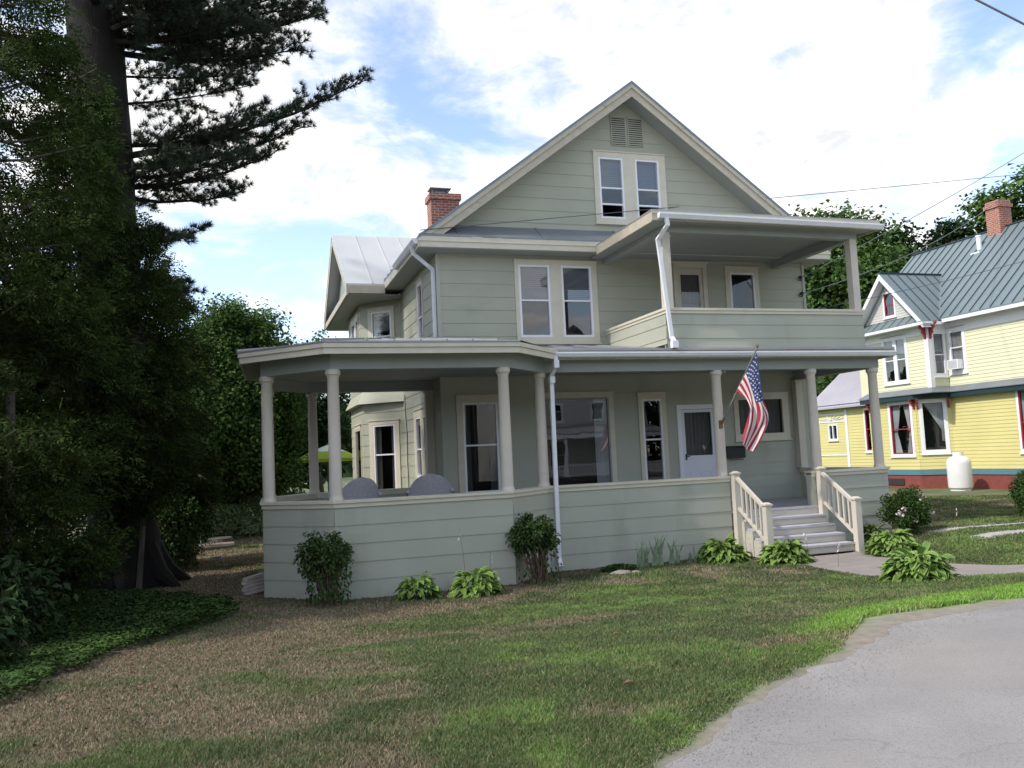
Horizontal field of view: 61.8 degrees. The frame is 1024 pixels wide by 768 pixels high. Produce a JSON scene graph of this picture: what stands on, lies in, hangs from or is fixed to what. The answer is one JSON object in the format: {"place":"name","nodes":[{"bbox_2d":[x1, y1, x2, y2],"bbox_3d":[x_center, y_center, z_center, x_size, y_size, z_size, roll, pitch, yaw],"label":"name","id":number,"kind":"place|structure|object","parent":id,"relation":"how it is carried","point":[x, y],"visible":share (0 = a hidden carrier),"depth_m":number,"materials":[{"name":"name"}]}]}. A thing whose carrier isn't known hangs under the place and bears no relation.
{"place":"outdoors","nodes":[
{"label":"outdoors","id":0,"kind":"place"},
{"bbox_2d":[209,555,224,558],"bbox_3d":[-7.168,4.222,20.865,0.386,0.080,0.196,-1,-5,-18],"label":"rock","id":1,"kind":"object","parent":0,"point":[215,557],"visible":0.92,"depth_m":20.78,"materials":[{"name":"stone"}]},
{"bbox_2d":[0,476,1023,767],"bbox_3d":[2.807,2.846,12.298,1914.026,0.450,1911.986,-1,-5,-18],"label":"ground","id":2,"kind":"structure","parent":0,"point":[870,632],"depth_m":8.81,"materials":[{"name":"green plant"}]},
{"bbox_2d":[0,578,31,662],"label":"shrub","id":3,"kind":"object","parent":2,"relation":"on","point":[6,619],"visible":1,"depth_m":8.79,"materials":[{"name":"green plant"}]},
{"bbox_2d":[0,614,31,669],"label":"shrub","id":4,"kind":"object","parent":2,"relation":"on","point":[19,624],"visible":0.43,"depth_m":9.09,"materials":[{"name":"green plant"}]},
{"bbox_2d":[0,480,55,581],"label":"shrub","id":5,"kind":"object","parent":2,"relation":"on","point":[26,532],"visible":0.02,"depth_m":18.23,"materials":[{"name":"green plant"}]},
{"bbox_2d":[0,539,78,650],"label":"shrub","id":6,"kind":"object","parent":2,"relation":"on","point":[15,564],"visible":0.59,"depth_m":10.44,"materials":[{"name":"green plant"}]},
{"bbox_2d":[0,281,146,542],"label":"maple tree","id":7,"kind":"object","parent":2,"relation":"on","point":[42,384],"visible":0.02,"depth_m":23.52,"materials":[{"name":"green plant"}]},
{"bbox_2d":[0,0,147,608],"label":"cedar tree","id":8,"kind":"object","parent":2,"relation":"on","point":[32,311],"visible":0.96,"depth_m":12.09,"materials":[{"name":"green plant"}]},
{"bbox_2d":[0,50,181,598],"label":"cedar tree","id":9,"kind":"object","parent":2,"relation":"on","point":[112,387],"visible":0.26,"depth_m":14.54,"materials":[{"name":"green plant"}]},
{"bbox_2d":[0,588,240,698],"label":"ground cover","id":10,"kind":"object","parent":2,"relation":"on","point":[133,618],"visible":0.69,"depth_m":11.40,"materials":[{"name":"green plant"}]},
{"bbox_2d":[55,207,209,593],"bbox_3d":[-6.879,0.234,15.541,2.599,7.084,2.793,-1,-5,-18],"label":"cedar tree","id":11,"kind":"object","parent":2,"relation":"on","point":[166,363],"visible":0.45,"depth_m":15.44,"materials":[{"name":"green plant"}]},
{"bbox_2d":[86,245,228,563],"bbox_3d":[-8.255,0.512,19.564,3.386,7.528,3.349,-1,-5,-18],"label":"cedar tree","id":12,"kind":"object","parent":2,"relation":"on","point":[203,494],"visible":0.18,"depth_m":19.68,"materials":[{"name":"green plant"}]},
{"bbox_2d":[156,485,209,569],"bbox_3d":[-7.351,3.101,18.571,1.558,1.938,1.507,-1,-5,-18],"label":"shrub","id":13,"kind":"object","parent":2,"relation":"on","point":[171,536],"visible":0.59,"depth_m":18.42,"materials":[{"name":"green plant"}]},
{"bbox_2d":[0,0,375,592],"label":"pine tree","id":14,"kind":"object","parent":2,"relation":"on","point":[199,35],"visible":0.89,"depth_m":17.00,"materials":[{"name":"green plant"}]},
{"bbox_2d":[196,542,234,550],"bbox_3d":[-8.075,4.412,23.221,1.044,0.212,0.221,1,-6,-34],"label":"log","id":15,"kind":"object","parent":2,"relation":"on","point":[221,545],"visible":0.59,"depth_m":23.21,"materials":[{"name":"grey wood"}]},
{"bbox_2d":[207,536,234,546],"bbox_3d":[-8.103,4.402,23.798,0.800,0.280,0.788,-1,-5,-18],"label":"tree stump","id":16,"kind":"object","parent":2,"relation":"on","point":[222,539],"visible":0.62,"depth_m":23.56,"materials":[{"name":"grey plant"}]},
{"bbox_2d":[177,292,318,535],"bbox_3d":[-8.840,1.021,27.454,5.393,7.775,5.474,-1,-5,-18],"label":"maple tree","id":17,"kind":"object","parent":2,"relation":"on","point":[233,398],"visible":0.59,"depth_m":26.31,"materials":[{"name":"green plant"}]},
{"bbox_2d":[197,490,304,540],"bbox_3d":[-8.480,4.202,27.281,1.295,1.369,5.957,-5,-5,26],"label":"hedge","id":18,"kind":"object","parent":2,"relation":"on","point":[231,514],"visible":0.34,"depth_m":26.62,"materials":[{"name":"green plant"}]},
{"bbox_2d":[241,573,263,594],"bbox_3d":[-4.416,3.434,14.700,0.171,0.310,0.486,-5,-5,25],"label":"wood pile","id":19,"kind":"object","parent":2,"relation":"on","point":[252,584],"visible":0.86,"depth_m":14.64,"materials":[{"name":"grey wood"}]},
{"bbox_2d":[211,393,324,522],"bbox_3d":[-10.632,1.737,32.329,7.820,7.405,6.038,-1,-5,-18],"label":"maple tree","id":20,"kind":"object","parent":2,"relation":"on","point":[303,433],"depth_m":32.81,"materials":[{"name":"green plant"}]},
{"bbox_2d":[272,331,351,491],"bbox_3d":[-9.177,1.676,38.304,6.579,8.288,6.083,-1,-5,-18],"label":"maple tree","id":21,"kind":"object","parent":2,"relation":"on","point":[322,422],"visible":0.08,"depth_m":37.09,"materials":[{"name":"green plant"}]},
{"bbox_2d":[305,329,335,342],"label":"slender tree","id":22,"kind":"object","parent":2,"relation":"on","point":[318,338],"visible":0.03,"depth_m":60.24,"materials":[{"name":"green plant"}]},
{"bbox_2d":[292,529,354,607],"bbox_3d":[-2.881,2.824,13.182,0.951,1.173,0.759,-1,-5,-18],"label":"shrub","id":23,"kind":"object","parent":2,"relation":"on","point":[325,564],"visible":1,"depth_m":13.09,"materials":[{"name":"green plant"}]},
{"bbox_2d":[297,444,352,491],"bbox_3d":[-6.513,3.571,30.389,2.331,2.900,2.331,-1,-5,-18],"label":"patio umbrella","id":24,"kind":"object","parent":2,"relation":"on","point":[323,453],"visible":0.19,"depth_m":29.79,"materials":[{"name":"fabric"}]},
{"bbox_2d":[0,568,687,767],"bbox_3d":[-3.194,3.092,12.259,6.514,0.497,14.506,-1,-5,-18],"label":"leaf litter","id":25,"kind":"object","parent":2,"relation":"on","point":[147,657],"visible":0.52,"depth_m":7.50,"materials":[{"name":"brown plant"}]},
{"bbox_2d":[393,571,444,602],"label":"hosta","id":26,"kind":"object","parent":2,"relation":"on","point":[408,587],"visible":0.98,"depth_m":13.21,"materials":[{"name":"green plant"}]},
{"bbox_2d":[74,377,827,480],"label":"woodland","id":27,"kind":"object","parent":2,"relation":"on","point":[349,471],"visible":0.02,"depth_m":119.31,"materials":[{"name":"green plant"}]},
{"bbox_2d":[445,565,505,597],"bbox_3d":[-0.571,3.105,13.547,1.000,0.432,0.954,-1,-5,-18],"label":"hosta","id":28,"kind":"object","parent":2,"relation":"on","point":[487,584],"visible":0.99,"depth_m":13.39,"materials":[{"name":"green plant"}]},
{"bbox_2d":[505,511,561,585],"bbox_3d":[0.369,2.752,14.430,0.980,1.231,0.869,-1,-5,-18],"label":"shrub","id":29,"kind":"object","parent":2,"relation":"on","point":[536,536],"visible":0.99,"depth_m":14.34,"materials":[{"name":"green plant"}]},
{"bbox_2d":[236,81,898,600],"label":"house","id":30,"kind":"structure","parent":2,"relation":"on","point":[574,375],"depth_m":18.53,"materials":[{"name":"green"}]},
{"bbox_2d":[325,477,381,499],"bbox_3d":[-2.963,2.270,16.135,0.950,1.031,0.848,0,-6,-33],"label":"wicker chair","id":31,"kind":"object","parent":30,"relation":"on","point":[361,488],"visible":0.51,"depth_m":15.86,"materials":[{"name":"grey wicker"}]},
{"bbox_2d":[350,313,389,337],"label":"window","id":32,"kind":"structure","parent":30,"relation":"in","point":[354,323],"depth_m":23.74,"materials":[{"name":"white plastic"}]},
{"bbox_2d":[353,424,392,488],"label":"window","id":33,"kind":"structure","parent":30,"relation":"in","point":[387,464],"depth_m":23.40,"materials":[{"name":"black glass"}]},
{"bbox_2d":[366,305,394,337],"bbox_3d":[-3.479,-1.273,22.913,0.910,1.580,0.145,-5,-5,27],"label":"window","id":34,"kind":"structure","parent":30,"relation":"in","point":[388,310],"depth_m":23.00,"materials":[{"name":"white plastic"}]},
{"bbox_2d":[368,419,400,488],"bbox_3d":[-3.339,1.998,22.653,1.020,2.110,0.167,-5,-5,27],"label":"window","id":35,"kind":"structure","parent":30,"relation":"in","point":[375,435],"depth_m":22.75,"materials":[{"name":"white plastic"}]},
{"bbox_2d":[415,277,423,337],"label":"window","id":36,"kind":"structure","parent":30,"relation":"in","point":[419,292],"depth_m":20.31,"materials":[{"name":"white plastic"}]},
{"bbox_2d":[405,474,453,495],"bbox_3d":[-1.582,2.244,16.574,0.950,1.031,0.848,-2,-5,-8],"label":"wicker chair","id":37,"kind":"object","parent":30,"relation":"on","point":[430,484],"visible":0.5,"depth_m":16.28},
{"bbox_2d":[412,405,484,486],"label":"window","id":38,"kind":"structure","parent":30,"relation":"in","point":[476,422],"depth_m":19.59,"materials":[{"name":"white plastic"}]},
{"bbox_2d":[455,394,501,492],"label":"window","id":39,"kind":"structure","parent":30,"relation":"in","point":[489,402],"depth_m":18.41,"materials":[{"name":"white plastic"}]},
{"bbox_2d":[513,259,601,344],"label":"window","id":40,"kind":"structure","parent":30,"relation":"in","point":[556,301],"depth_m":19.31,"materials":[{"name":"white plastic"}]},
{"bbox_2d":[545,391,617,485],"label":"window","id":41,"kind":"structure","parent":30,"relation":"in","point":[585,422],"depth_m":20.17,"materials":[{"name":"clear glass"}]},
{"bbox_2d":[592,149,667,241],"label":"window","id":42,"kind":"structure","parent":30,"relation":"in","point":[623,181],"depth_m":20.03,"materials":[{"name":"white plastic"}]},
{"bbox_2d":[636,392,669,479],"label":"window","id":43,"kind":"structure","parent":30,"relation":"in","point":[653,433],"depth_m":19.71,"materials":[{"name":"white plastic"}]},
{"bbox_2d":[671,261,708,307],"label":"door","id":44,"kind":"structure","parent":30,"relation":"in","point":[685,286],"depth_m":20.31,"materials":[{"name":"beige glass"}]},
{"bbox_2d":[676,404,716,477],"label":"door","id":45,"kind":"structure","parent":30,"relation":"in","point":[696,459],"depth_m":19.98,"materials":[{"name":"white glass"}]},
{"bbox_2d":[422,174,1020,229],"bbox_3d":[15.079,-6.258,25.169,37.056,5.785,0.018,-1,-5,-23],"label":"utility wire","id":46,"kind":"object","parent":30,"relation":"attached to","point":[679,206],"visible":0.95,"depth_m":20.03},
{"bbox_2d":[694,266,760,307],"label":"window","id":47,"kind":"structure","parent":30,"relation":"in","point":[741,282],"depth_m":20.80,"materials":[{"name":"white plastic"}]},
{"bbox_2d":[719,344,768,453],"bbox_3d":[4.427,0.314,16.670,0.974,2.130,0.587,-5,-5,27],"label":"flag","id":48,"kind":"object","parent":30,"relation":"attached to","point":[749,388],"visible":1,"depth_m":16.59,"materials":[{"name":"multicoloured fabric"}]},
{"bbox_2d":[708,392,792,447],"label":"window","id":49,"kind":"structure","parent":30,"relation":"in","point":[778,427],"depth_m":20.63,"materials":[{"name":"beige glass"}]},
{"bbox_2d":[804,201,996,292],"bbox_3d":[12.729,-4.560,26.701,15.731,5.100,0.024,2,-7,-44],"label":"utility wire","id":50,"kind":"object","parent":30,"relation":"attached to","point":[902,257],"visible":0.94,"depth_m":25.57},
{"bbox_2d":[817,261,1023,308],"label":"utility wire","id":51,"kind":"object","parent":30,"relation":"attached to","point":[922,286],"visible":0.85,"depth_m":20.79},
{"bbox_2d":[600,563,635,571],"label":"plant","id":52,"kind":"object","parent":2,"relation":"on","point":[616,567],"visible":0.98,"depth_m":15.32,"materials":[{"name":"green plant"}]},
{"bbox_2d":[611,570,630,574],"bbox_3d":[1.909,3.311,15.021,0.385,0.085,0.196,-1,-5,-18],"label":"rock","id":53,"kind":"object","parent":2,"relation":"on","point":[622,572],"visible":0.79,"depth_m":14.97,"materials":[{"name":"stone"}]},
{"bbox_2d":[635,540,651,567],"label":"iris plant","id":54,"kind":"object","parent":2,"relation":"on","point":[641,553],"visible":0.96,"depth_m":15.72,"materials":[{"name":"green plant"}]},
{"bbox_2d":[647,533,667,565],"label":"iris plant","id":55,"kind":"object","parent":2,"relation":"on","point":[657,555],"visible":0.95,"depth_m":15.78,"materials":[{"name":"green plant"}]},
{"bbox_2d":[665,539,682,564],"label":"iris plant","id":56,"kind":"object","parent":2,"relation":"on","point":[671,559],"visible":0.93,"depth_m":15.95,"materials":[{"name":"green plant"}]},
{"bbox_2d":[687,547,695,562],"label":"iris plant","id":57,"kind":"object","parent":2,"relation":"on","point":[689,558],"visible":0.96,"depth_m":16.09,"materials":[{"name":"green plant"}]},
{"bbox_2d":[693,531,751,563],"bbox_3d":[3.986,3.070,16.140,1.139,0.526,1.024,-1,-5,-18],"label":"hosta","id":58,"kind":"object","parent":2,"relation":"on","point":[728,549],"visible":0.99,"depth_m":15.92,"materials":[{"name":"green plant"}]},
{"bbox_2d":[757,538,815,565],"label":"hosta","id":59,"kind":"object","parent":2,"relation":"on","point":[799,552],"visible":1,"depth_m":15.30,"materials":[{"name":"green plant"}]},
{"bbox_2d":[788,198,923,393],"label":"broadleaf tree","id":60,"kind":"object","parent":2,"relation":"on","point":[833,272],"visible":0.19,"depth_m":43.93,"materials":[{"name":"green plant"}]},
{"bbox_2d":[851,523,885,547],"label":"hosta","id":61,"kind":"object","parent":2,"relation":"on","point":[867,528],"visible":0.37,"depth_m":16.71,"materials":[{"name":"green plant"}]},
{"bbox_2d":[861,529,920,556],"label":"hosta","id":62,"kind":"object","parent":2,"relation":"on","point":[905,539],"visible":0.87,"depth_m":15.73,"materials":[{"name":"green plant"}]},
{"bbox_2d":[780,551,1023,575],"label":"walkway","id":63,"kind":"structure","parent":2,"relation":"on","point":[858,562],"depth_m":14.50,"materials":[{"name":"grey concrete"}]},
{"bbox_2d":[866,213,941,320],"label":"broadleaf tree","id":64,"kind":"object","parent":2,"relation":"on","point":[908,239],"visible":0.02,"depth_m":45.67,"materials":[{"name":"green plant"}]},
{"bbox_2d":[875,484,934,533],"bbox_3d":[7.989,2.558,17.337,1.131,1.060,1.062,-1,-5,-18],"label":"flowering shrub","id":65,"kind":"object","parent":2,"relation":"on","point":[911,511],"visible":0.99,"depth_m":17.16,"materials":[{"name":"green plant"}]},
{"bbox_2d":[875,541,962,583],"bbox_3d":[5.712,2.502,12.027,1.194,0.512,1.113,-1,-5,-18],"label":"hosta","id":66,"kind":"object","parent":2,"relation":"on","point":[921,563],"visible":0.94,"depth_m":11.81,"materials":[{"name":"green plant"}]},
{"bbox_2d":[817,199,1023,489],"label":"house","id":67,"kind":"structure","parent":2,"relation":"on","point":[935,412],"depth_m":31.10,"materials":[{"name":"yellow wood"}]},
{"bbox_2d":[828,424,838,441],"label":"window","id":68,"kind":"structure","parent":67,"relation":"in","point":[833,428],"depth_m":36.93,"materials":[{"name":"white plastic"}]},
{"bbox_2d":[862,408,871,452],"bbox_3d":[14.801,1.858,34.597,0.515,1.835,1.160,-1,-5,-18],"label":"window","id":69,"kind":"structure","parent":67,"relation":"in","point":[866,419],"depth_m":35.00,"materials":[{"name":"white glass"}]},
{"bbox_2d":[882,292,896,319],"bbox_3d":[14.484,-2.991,32.507,0.515,1.025,0.690,-1,-5,-18],"label":"window","id":70,"kind":"structure","parent":67,"relation":"in","point":[888,301],"depth_m":32.66,"materials":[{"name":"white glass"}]},
{"bbox_2d":[881,333,910,386],"bbox_3d":[14.636,-0.917,32.318,0.515,1.910,1.350,-1,-5,-18],"label":"window","id":71,"kind":"structure","parent":67,"relation":"in","point":[896,368],"depth_m":32.30,"materials":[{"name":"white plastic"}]},
{"bbox_2d":[888,478,904,484],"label":"cellar window","id":72,"kind":"structure","parent":67,"relation":"in","point":[891,481],"depth_m":32.28,"materials":[{"name":"grey glass"}]},
{"bbox_2d":[887,401,919,457],"bbox_3d":[14.758,1.698,32.087,0.515,2.095,1.290,-1,-5,-18],"label":"window","id":73,"kind":"structure","parent":67,"relation":"in","point":[900,414],"depth_m":32.39,"materials":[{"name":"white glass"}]},
{"bbox_2d":[918,398,951,454],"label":"window","id":74,"kind":"structure","parent":67,"relation":"in","point":[933,415],"depth_m":31.18,"materials":[{"name":"white plastic"}]},
{"bbox_2d":[932,328,949,377],"bbox_3d":[15.316,-1.118,31.017,0.670,1.830,0.515,-1,-5,-18],"label":"window","id":75,"kind":"structure","parent":67,"relation":"in","point":[938,340],"depth_m":30.90,"materials":[{"name":"white plastic"}]},
{"bbox_2d":[947,359,963,369],"bbox_3d":[15.793,-0.696,30.439,0.358,0.340,0.480,-1,-5,-18],"label":"air conditioner","id":76,"kind":"object","parent":67,"relation":"attached to","point":[955,364],"visible":1,"depth_m":30.26,"materials":[{"name":"white metal"}]},
{"bbox_2d":[947,325,968,375],"bbox_3d":[16.038,-1.212,30.536,0.515,1.750,0.830,-1,-5,-18],"label":"window","id":77,"kind":"structure","parent":67,"relation":"in","point":[955,340],"depth_m":30.54,"materials":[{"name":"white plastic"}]},
{"bbox_2d":[1015,390,1023,453],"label":"window","id":78,"kind":"structure","parent":67,"relation":"in","point":[1019,395],"depth_m":28.06,"materials":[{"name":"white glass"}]},
{"bbox_2d":[914,212,981,250],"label":"broadleaf tree","id":79,"kind":"object","parent":2,"relation":"on","point":[943,228],"visible":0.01,"depth_m":45.66,"materials":[{"name":"green plant"}]},
{"bbox_2d":[946,452,972,490],"bbox_3d":[15.278,2.993,29.236,0.770,1.320,0.770,-1,-5,-18],"label":"propane tank","id":80,"kind":"object","parent":2,"relation":"on","point":[959,471],"visible":0.98,"depth_m":28.94,"materials":[{"name":"metal"}]},
{"bbox_2d":[943,163,1023,236],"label":"broadleaf tree","id":81,"kind":"object","parent":2,"relation":"on","point":[1014,196],"visible":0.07,"depth_m":46.02,"materials":[{"name":"green plant"}]},
{"bbox_2d":[1006,469,1023,516],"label":"box shrub","id":82,"kind":"object","parent":2,"relation":"on","point":[1017,497],"visible":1,"depth_m":18.88,"materials":[{"name":"green plant"}]},
{"bbox_2d":[0,0,1023,423],"label":"sky","id":83,"kind":"structure","parent":0,"point":[800,97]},
{"bbox_2d":[647,597,1023,767],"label":"road","id":84,"kind":"structure","parent":0,"point":[954,698],"depth_m":5.38,"materials":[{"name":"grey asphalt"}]},
{"bbox_2d":[802,153,1022,276],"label":"utility wire","id":85,"kind":"object","parent":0,"point":[914,216],"visible":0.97,"depth_m":23.48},
{"bbox_2d":[923,522,1023,532],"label":"driveway","id":86,"kind":"structure","parent":0,"point":[946,529],"depth_m":17.31,"materials":[{"name":"grey concrete"}]},
{"bbox_2d":[971,529,1023,538],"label":"driveway","id":87,"kind":"structure","parent":0,"point":[990,534],"depth_m":16.09,"materials":[{"name":"grey concrete"}]},
{"bbox_2d":[975,0,1023,24],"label":"utility wire","id":88,"kind":"object","parent":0,"point":[1003,13],"visible":1,"depth_m":16.22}
]}

